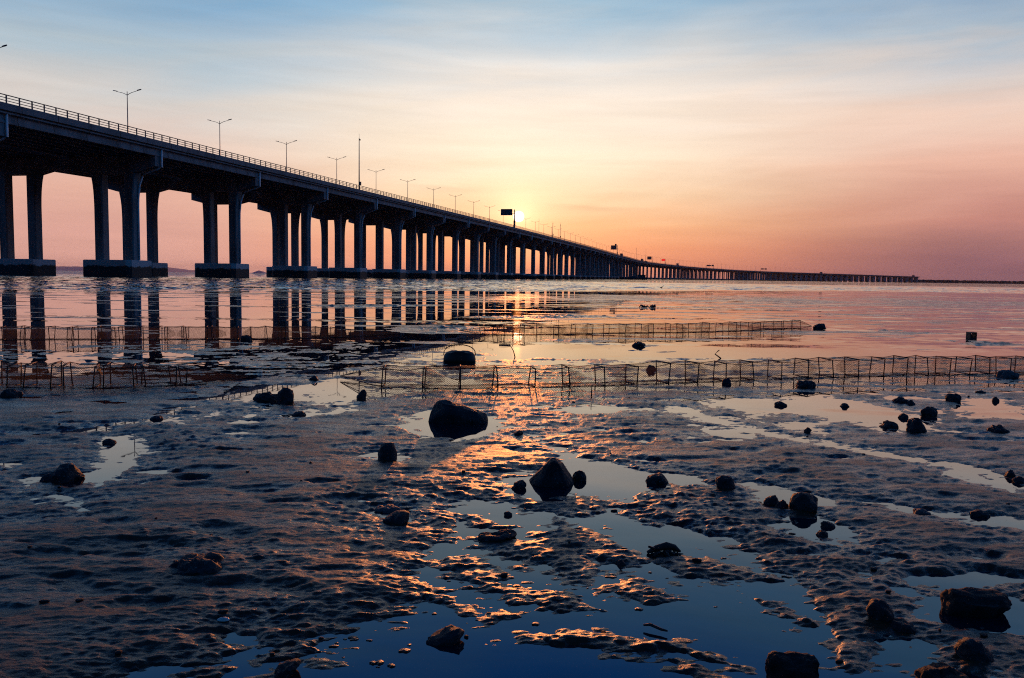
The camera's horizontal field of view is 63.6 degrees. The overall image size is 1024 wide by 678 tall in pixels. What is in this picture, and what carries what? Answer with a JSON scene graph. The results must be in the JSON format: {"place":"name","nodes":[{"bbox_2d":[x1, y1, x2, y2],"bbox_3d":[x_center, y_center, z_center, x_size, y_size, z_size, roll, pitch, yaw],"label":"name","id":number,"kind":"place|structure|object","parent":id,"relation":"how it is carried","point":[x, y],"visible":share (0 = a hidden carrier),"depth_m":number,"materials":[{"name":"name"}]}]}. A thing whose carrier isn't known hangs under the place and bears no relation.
{"place":"outdoors","nodes":[
{"label":"outdoors","id":0,"kind":"place"},
{"bbox_2d":[56,266,194,271],"bbox_3d":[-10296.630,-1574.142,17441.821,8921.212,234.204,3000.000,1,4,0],"label":"hills","id":1,"kind":"structure","parent":0,"point":[69,268],"depth_m":16665.03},
{"bbox_2d":[217,617,229,621],"bbox_3d":[-0.824,0.798,2.354,0.036,0.009,0.023,1,4,0],"label":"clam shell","id":2,"kind":"object","parent":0,"point":[222,619],"visible":1,"depth_m":2.35},
{"bbox_2d":[0,292,1023,677],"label":"mud flat","id":3,"kind":"structure","parent":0,"point":[318,550],"depth_m":3.53,"materials":[{"name":"soil"}]},
{"bbox_2d":[0,389,22,397],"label":"stone","id":4,"kind":"object","parent":3,"relation":"on","point":[10,393],"visible":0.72,"depth_m":6.43,"materials":[{"name":"black stone"}]},
{"bbox_2d":[39,599,49,602],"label":"pebble","id":5,"kind":"object","parent":3,"relation":"on","point":[43,601],"visible":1,"depth_m":2.44,"materials":[{"name":"grey stone"}]},
{"bbox_2d":[39,463,84,483],"bbox_3d":[-2.158,0.652,3.961,0.179,0.107,0.169,1,4,0],"label":"boulder","id":6,"kind":"object","parent":3,"relation":"on","point":[66,473],"visible":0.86,"depth_m":3.90,"materials":[{"name":"black stone"}]},
{"bbox_2d":[0,360,247,387],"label":"fish trap","id":7,"kind":"object","parent":3,"relation":"on","point":[71,380],"visible":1,"depth_m":7.16,"materials":[{"name":"fabric"}]},
{"bbox_2d":[149,415,162,419],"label":"stone","id":8,"kind":"object","parent":3,"relation":"on","point":[159,417],"visible":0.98,"depth_m":5.59,"materials":[{"name":"black stone"}]},
{"bbox_2d":[169,552,223,574],"bbox_3d":[-1.050,0.768,2.779,0.216,0.081,0.192,1,4,0],"label":"boulder","id":9,"kind":"object","parent":3,"relation":"on","point":[193,563],"visible":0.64,"depth_m":2.74,"materials":[{"name":"grey stone"}]},
{"bbox_2d":[218,609,227,612],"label":"pebble","id":10,"kind":"object","parent":3,"relation":"on","point":[223,611],"visible":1,"depth_m":2.39,"materials":[{"name":"grey stone"}]},
{"bbox_2d":[274,658,300,677],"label":"stone","id":11,"kind":"object","parent":3,"relation":"on","point":[286,669],"visible":1,"depth_m":2.05,"materials":[{"name":"grey stone"}]},
{"bbox_2d":[291,411,305,415],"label":"stone","id":12,"kind":"object","parent":3,"relation":"on","point":[300,413],"visible":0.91,"depth_m":5.82,"materials":[{"name":"black stone"}]},
{"bbox_2d":[309,375,318,380],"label":"stone","id":13,"kind":"object","parent":3,"relation":"on","point":[313,378],"visible":0.69,"depth_m":7.72,"materials":[{"name":"black stone"}]},
{"bbox_2d":[356,389,366,399],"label":"stone","id":14,"kind":"object","parent":3,"relation":"on","point":[362,394],"visible":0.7,"depth_m":6.60,"materials":[{"name":"black stone"}]},
{"bbox_2d":[378,442,396,460],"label":"boulder","id":15,"kind":"object","parent":3,"relation":"on","point":[387,451],"visible":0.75,"depth_m":4.44,"materials":[{"name":"black stone"}]},
{"bbox_2d":[374,504,400,512],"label":"stone","id":16,"kind":"object","parent":3,"relation":"on","point":[389,508],"visible":0.9,"depth_m":3.49,"materials":[{"name":"grey stone"}]},
{"bbox_2d":[383,510,409,524],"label":"stone","id":17,"kind":"object","parent":3,"relation":"on","point":[400,517],"visible":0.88,"depth_m":3.33,"materials":[{"name":"grey stone"}]},
{"bbox_2d":[428,399,487,423],"bbox_3d":[-0.370,0.526,5.703,0.411,0.214,0.247,1,4,0],"label":"boulder","id":18,"kind":"object","parent":3,"relation":"on","point":[446,411],"visible":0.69,"depth_m":5.61,"materials":[{"name":"black stone"}]},
{"bbox_2d":[443,344,475,362],"bbox_3d":[-0.611,0.166,9.616,0.381,0.213,0.272,1,4,0],"label":"bait basket","id":19,"kind":"object","parent":3,"relation":"on","point":[456,356],"visible":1,"depth_m":9.51,"materials":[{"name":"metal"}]},
{"bbox_2d":[478,529,516,541],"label":"stone","id":20,"kind":"object","parent":3,"relation":"on","point":[501,535],"visible":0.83,"depth_m":3.13,"materials":[{"name":"grey stone"}]},
{"bbox_2d":[512,430,522,434],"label":"stone","id":21,"kind":"object","parent":3,"relation":"on","point":[519,432],"visible":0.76,"depth_m":5.24,"materials":[{"name":"black stone"}]},
{"bbox_2d":[511,480,525,488],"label":"stone","id":22,"kind":"object","parent":3,"relation":"on","point":[520,484],"visible":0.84,"depth_m":3.90,"materials":[{"name":"black stone"}]},
{"bbox_2d":[529,457,573,486],"bbox_3d":[0.193,0.664,4.031,0.219,0.176,0.195,1,4,0],"label":"boulder","id":23,"kind":"object","parent":3,"relation":"on","point":[552,472],"visible":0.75,"depth_m":3.96,"materials":[{"name":"black stone"}]},
{"bbox_2d":[632,342,645,346],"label":"stone","id":24,"kind":"object","parent":3,"relation":"on","point":[637,344],"visible":0.8,"depth_m":12.16,"materials":[{"name":"black stone"}]},
{"bbox_2d":[639,304,655,307],"bbox_3d":[4.717,-1.139,28.650,0.596,0.128,0.404,1,4,0],"label":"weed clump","id":25,"kind":"object","parent":3,"relation":"on","point":[651,306],"visible":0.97,"depth_m":28.61,"materials":[{"name":"black plant"}]},
{"bbox_2d":[646,365,654,370],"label":"stone","id":26,"kind":"object","parent":3,"relation":"on","point":[649,369],"visible":0.45,"depth_m":8.96,"materials":[{"name":"black stone"}]},
{"bbox_2d":[340,355,1023,388],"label":"fence","id":27,"kind":"object","parent":3,"relation":"on","point":[634,375],"visible":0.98,"depth_m":8.06,"materials":[{"name":"metal"}]},
{"bbox_2d":[692,558,701,561],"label":"pebble","id":28,"kind":"object","parent":3,"relation":"on","point":[696,559],"visible":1,"depth_m":2.91,"materials":[{"name":"stone"}]},
{"bbox_2d":[716,475,735,488],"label":"stone","id":29,"kind":"object","parent":3,"relation":"on","point":[724,482],"visible":0.6,"depth_m":3.92,"materials":[{"name":"black stone"}]},
{"bbox_2d":[775,500,787,507],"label":"stone","id":30,"kind":"object","parent":3,"relation":"on","point":[782,504],"visible":0.69,"depth_m":3.61,"materials":[{"name":"black stone"}]},
{"bbox_2d":[788,492,817,511],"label":"boulder","id":31,"kind":"object","parent":3,"relation":"on","point":[805,501],"visible":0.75,"depth_m":3.57,"materials":[{"name":"black stone"}]},
{"bbox_2d":[804,427,811,432],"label":"stone","id":32,"kind":"object","parent":3,"relation":"on","point":[807,430],"visible":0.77,"depth_m":5.44,"materials":[{"name":"black stone"}]},
{"bbox_2d":[813,323,826,328],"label":"stone","id":33,"kind":"object","parent":3,"relation":"on","point":[820,326],"visible":0.74,"depth_m":17.45,"materials":[{"name":"black stone"}]},
{"bbox_2d":[866,598,893,621],"bbox_3d":[1.089,0.814,2.443,0.082,0.090,0.078,1,4,0],"label":"boulder","id":34,"kind":"object","parent":3,"relation":"on","point":[881,610],"visible":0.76,"depth_m":2.42,"materials":[{"name":"grey stone"}]},
{"bbox_2d":[892,396,907,402],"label":"stone","id":35,"kind":"object","parent":3,"relation":"on","point":[899,399],"visible":0.69,"depth_m":6.82,"materials":[{"name":"black stone"}]},
{"bbox_2d":[889,618,915,633],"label":"stone","id":36,"kind":"object","parent":3,"relation":"on","point":[900,625],"visible":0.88,"depth_m":2.37,"materials":[{"name":"grey stone"}]},
{"bbox_2d":[906,400,914,404],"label":"stone","id":37,"kind":"object","parent":3,"relation":"on","point":[910,402],"visible":0.77,"depth_m":6.74,"materials":[{"name":"black stone"}]},
{"bbox_2d":[906,418,926,432],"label":"boulder","id":38,"kind":"object","parent":3,"relation":"on","point":[915,425],"visible":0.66,"depth_m":5.52,"materials":[{"name":"black stone"}]},
{"bbox_2d":[913,508,930,514],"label":"stone","id":39,"kind":"object","parent":3,"relation":"on","point":[919,511],"visible":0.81,"depth_m":3.56,"materials":[{"name":"grey stone"}]},
{"bbox_2d":[920,406,937,416],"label":"stone","id":40,"kind":"object","parent":3,"relation":"on","point":[929,411],"visible":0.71,"depth_m":6.18,"materials":[{"name":"black stone"}]},
{"bbox_2d":[945,393,961,401],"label":"stone","id":41,"kind":"object","parent":3,"relation":"on","point":[955,397],"visible":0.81,"depth_m":6.98,"materials":[{"name":"black stone"}]},
{"bbox_2d":[953,637,993,661],"bbox_3d":[1.234,0.839,2.201,0.089,0.081,0.083,1,4,0],"label":"boulder","id":42,"kind":"object","parent":3,"relation":"on","point":[969,648],"visible":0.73,"depth_m":2.18,"materials":[{"name":"grey stone"}]},
{"bbox_2d":[969,509,990,517],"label":"stone","id":43,"kind":"object","parent":3,"relation":"on","point":[980,513],"visible":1,"depth_m":3.54,"materials":[{"name":"grey stone"}]},
{"bbox_2d":[987,424,1009,432],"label":"stone","id":44,"kind":"object","parent":3,"relation":"on","point":[998,428],"visible":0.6,"depth_m":5.50,"materials":[{"name":"black stone"}]},
{"bbox_2d":[995,370,1018,378],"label":"stone","id":45,"kind":"object","parent":3,"relation":"on","point":[1006,373],"visible":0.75,"depth_m":8.73,"materials":[{"name":"black stone"}]},
{"bbox_2d":[1004,470,1015,476],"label":"stone","id":46,"kind":"object","parent":3,"relation":"on","point":[1009,473],"visible":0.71,"depth_m":4.27,"materials":[{"name":"brown stone"}]},
{"bbox_2d":[1012,476,1023,482],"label":"stone","id":47,"kind":"object","parent":3,"relation":"on","point":[1018,479],"visible":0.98,"depth_m":4.16,"materials":[{"name":"black stone"}]},
{"bbox_2d":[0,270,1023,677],"bbox_3d":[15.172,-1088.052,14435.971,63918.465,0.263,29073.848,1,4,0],"label":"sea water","id":48,"kind":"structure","parent":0,"point":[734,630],"depth_m":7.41,"materials":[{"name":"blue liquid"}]},
{"bbox_2d":[102,439,116,443],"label":"stone","id":49,"kind":"object","parent":48,"relation":"on","point":[108,441],"visible":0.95,"depth_m":4.79,"materials":[{"name":"black stone"}]},
{"bbox_2d":[0,325,398,339],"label":"fish trap","id":50,"kind":"object","parent":48,"relation":"on","point":[96,337],"visible":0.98,"depth_m":12.25,"materials":[{"name":"metal"}]},
{"bbox_2d":[241,335,252,340],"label":"stone","id":51,"kind":"object","parent":48,"relation":"on","point":[246,338],"visible":0.77,"depth_m":12.27,"materials":[{"name":"black stone"}]},
{"bbox_2d":[253,391,277,401],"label":"stone","id":52,"kind":"object","parent":48,"relation":"on","point":[268,396],"visible":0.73,"depth_m":6.46,"materials":[{"name":"black stone"}]},
{"bbox_2d":[277,387,293,403],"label":"stone","id":53,"kind":"object","parent":48,"relation":"on","point":[285,395],"visible":0.73,"depth_m":6.37,"materials":[{"name":"black stone"}]},
{"bbox_2d":[375,660,383,664],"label":"mud clod","id":54,"kind":"object","parent":48,"relation":"on","point":[378,662],"visible":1,"depth_m":2.13,"materials":[{"name":"brown soil"}]},
{"bbox_2d":[398,648,410,652],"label":"mud clod","id":55,"kind":"object","parent":48,"relation":"on","point":[404,650],"visible":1,"depth_m":2.20,"materials":[{"name":"brown soil"}]},
{"bbox_2d":[426,624,464,645],"bbox_3d":[-0.183,0.820,2.270,0.104,0.053,0.078,1,4,0],"label":"stone","id":56,"kind":"object","parent":48,"relation":"on","point":[450,635],"visible":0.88,"depth_m":2.25,"materials":[{"name":"stone"}]},
{"bbox_2d":[0,145,908,282],"bbox_3d":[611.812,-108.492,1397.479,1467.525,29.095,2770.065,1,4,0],"label":"bridge pier","id":57,"kind":"structure","parent":48,"relation":"on","point":[34,167],"depth_m":175.37,"materials":[{"name":"concrete"}]},
{"bbox_2d":[0,93,918,282],"bbox_3d":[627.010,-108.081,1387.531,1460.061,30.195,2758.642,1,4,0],"label":"viaduct","id":58,"kind":"object","parent":48,"relation":"on","point":[98,153],"visible":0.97,"depth_m":189.22,"materials":[{"name":"concrete"}]},
{"bbox_2d":[113,89,140,132],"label":"street lamp","id":59,"kind":"object","parent":58,"relation":"on","point":[127,94],"visible":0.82,"depth_m":156.91,"materials":[{"name":"metal"}]},
{"bbox_2d":[207,119,231,154],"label":"street lamp","id":60,"kind":"object","parent":58,"relation":"on","point":[219,128],"visible":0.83,"depth_m":187.20,"materials":[{"name":"metal"}]},
{"bbox_2d":[277,140,296,171],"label":"street lamp","id":61,"kind":"object","parent":58,"relation":"on","point":[286,152],"visible":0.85,"depth_m":217.62,"materials":[{"name":"metal"}]},
{"bbox_2d":[329,156,345,183],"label":"street lamp","id":62,"kind":"object","parent":58,"relation":"on","point":[336,159],"visible":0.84,"depth_m":247.98,"materials":[{"name":"metal"}]},
{"bbox_2d":[359,138,360,184],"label":"camera mast","id":63,"kind":"object","parent":58,"relation":"on","point":[359,162],"visible":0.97,"depth_m":220.31,"materials":[{"name":"metal"}]},
{"bbox_2d":[501,209,514,226],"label":"road sign","id":64,"kind":"object","parent":58,"relation":"on","point":[506,211],"visible":0.97,"depth_m":407.29,"materials":[{"name":"metal"}]},
{"bbox_2d":[611,244,617,253],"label":"road sign","id":65,"kind":"object","parent":58,"relation":"on","point":[614,247],"visible":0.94,"depth_m":932.64,"materials":[{"name":"metal"}]},
{"bbox_2d":[504,511,511,515],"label":"stone","id":66,"kind":"object","parent":48,"relation":"on","point":[507,513],"visible":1,"depth_m":3.46,"materials":[{"name":"black stone"}]},
{"bbox_2d":[572,470,585,480],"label":"stone","id":67,"kind":"object","parent":48,"relation":"on","point":[578,475],"visible":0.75,"depth_m":4.07,"materials":[{"name":"black stone"}]},
{"bbox_2d":[619,275,646,279],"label":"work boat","id":68,"kind":"object","parent":48,"relation":"on","point":[640,277],"visible":0.95,"depth_m":709.72,"materials":[{"name":"black"}]},
{"bbox_2d":[459,320,810,334],"bbox_3d":[2.945,-0.241,15.800,7.999,0.193,1.020,-1,5,-22],"label":"fish trap","id":69,"kind":"object","parent":48,"relation":"on","point":[726,329],"visible":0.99,"depth_m":15.24,"materials":[{"name":"metal"}]},
{"bbox_2d":[643,623,667,631],"bbox_3d":[0.408,0.818,2.343,0.073,0.012,0.012,4,5,33],"label":"stick","id":70,"kind":"object","parent":48,"relation":"on","point":[654,626],"visible":1,"depth_m":2.34,"materials":[{"name":"brown wood"}]},
{"bbox_2d":[645,473,667,484],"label":"stone","id":71,"kind":"object","parent":48,"relation":"on","point":[657,478],"visible":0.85,"depth_m":4.03,"materials":[{"name":"black stone"}]},
{"bbox_2d":[647,542,682,557],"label":"stone","id":72,"kind":"object","parent":48,"relation":"on","point":[664,549],"visible":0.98,"depth_m":3.00,"materials":[{"name":"black stone"}]},
{"bbox_2d":[722,378,730,384],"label":"stone","id":73,"kind":"object","parent":48,"relation":"on","point":[726,381],"visible":0.73,"depth_m":7.86,"materials":[{"name":"black stone"}]},
{"bbox_2d":[763,495,778,505],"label":"stone","id":74,"kind":"object","parent":48,"relation":"on","point":[771,500],"visible":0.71,"depth_m":3.68,"materials":[{"name":"black stone"}]},
{"bbox_2d":[774,401,786,405],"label":"stone","id":75,"kind":"object","parent":48,"relation":"on","point":[779,403],"visible":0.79,"depth_m":6.59,"materials":[{"name":"black stone"}]},
{"bbox_2d":[765,651,819,677],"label":"boulder","id":76,"kind":"object","parent":48,"relation":"on","point":[790,664],"visible":1,"depth_m":2.04,"materials":[{"name":"grey stone"}]},
{"bbox_2d":[796,380,815,387],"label":"stone","id":77,"kind":"object","parent":48,"relation":"on","point":[805,384],"visible":0.84,"depth_m":7.69,"materials":[{"name":"black stone"}]},
{"bbox_2d":[816,530,827,536],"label":"stone","id":78,"kind":"object","parent":48,"relation":"on","point":[822,533],"visible":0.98,"depth_m":3.24,"materials":[{"name":"grey stone"}]},
{"bbox_2d":[820,521,834,527],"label":"stone","id":79,"kind":"object","parent":48,"relation":"on","point":[826,524],"visible":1,"depth_m":3.36,"materials":[{"name":"grey stone"}]},
{"bbox_2d":[879,420,898,427],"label":"stone","id":80,"kind":"object","parent":48,"relation":"on","point":[888,424],"visible":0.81,"depth_m":5.68,"materials":[{"name":"black stone"}]},
{"bbox_2d":[898,413,908,418],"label":"stone","id":81,"kind":"object","parent":48,"relation":"on","point":[903,416],"visible":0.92,"depth_m":6.07,"materials":[{"name":"black stone"}]},
{"bbox_2d":[914,662,968,677],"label":"boulder","id":82,"kind":"object","parent":48,"relation":"on","point":[938,670],"visible":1,"depth_m":2.06,"materials":[{"name":"stone"}]},
{"bbox_2d":[966,332,976,338],"bbox_3d":[8.323,-0.068,14.946,0.126,0.118,0.126,0,4,-6],"label":"crate","id":83,"kind":"object","parent":48,"relation":"in","point":[969,335],"visible":1,"depth_m":14.93,"materials":[{"name":"plastic"}]},
{"bbox_2d":[940,587,1011,617],"bbox_3d":[1.413,0.812,2.532,0.201,0.097,0.146,1,4,0],"label":"boulder","id":84,"kind":"object","parent":48,"relation":"on","point":[966,602],"visible":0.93,"depth_m":2.49,"materials":[{"name":"grey stone"}]},
{"bbox_2d":[992,397,999,401],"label":"stone","id":85,"kind":"object","parent":48,"relation":"on","point":[995,399],"visible":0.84,"depth_m":7.01,"materials":[{"name":"black stone"}]},
{"bbox_2d":[0,0,1023,281],"label":"sky","id":86,"kind":"structure","parent":0,"point":[864,137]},
{"bbox_2d":[858,281,1022,283],"bbox_3d":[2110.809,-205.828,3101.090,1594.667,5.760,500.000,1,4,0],"label":"shore","id":87,"kind":"structure","parent":0,"point":[959,282],"depth_m":2925.73,"materials":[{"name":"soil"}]},
{"bbox_2d":[913,279,1023,283],"bbox_3d":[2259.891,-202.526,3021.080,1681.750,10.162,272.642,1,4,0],"label":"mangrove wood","id":88,"kind":"object","parent":87,"relation":"on","point":[970,281],"visible":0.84,"depth_m":2912.01,"materials":[{"name":"plant"}]}
]}

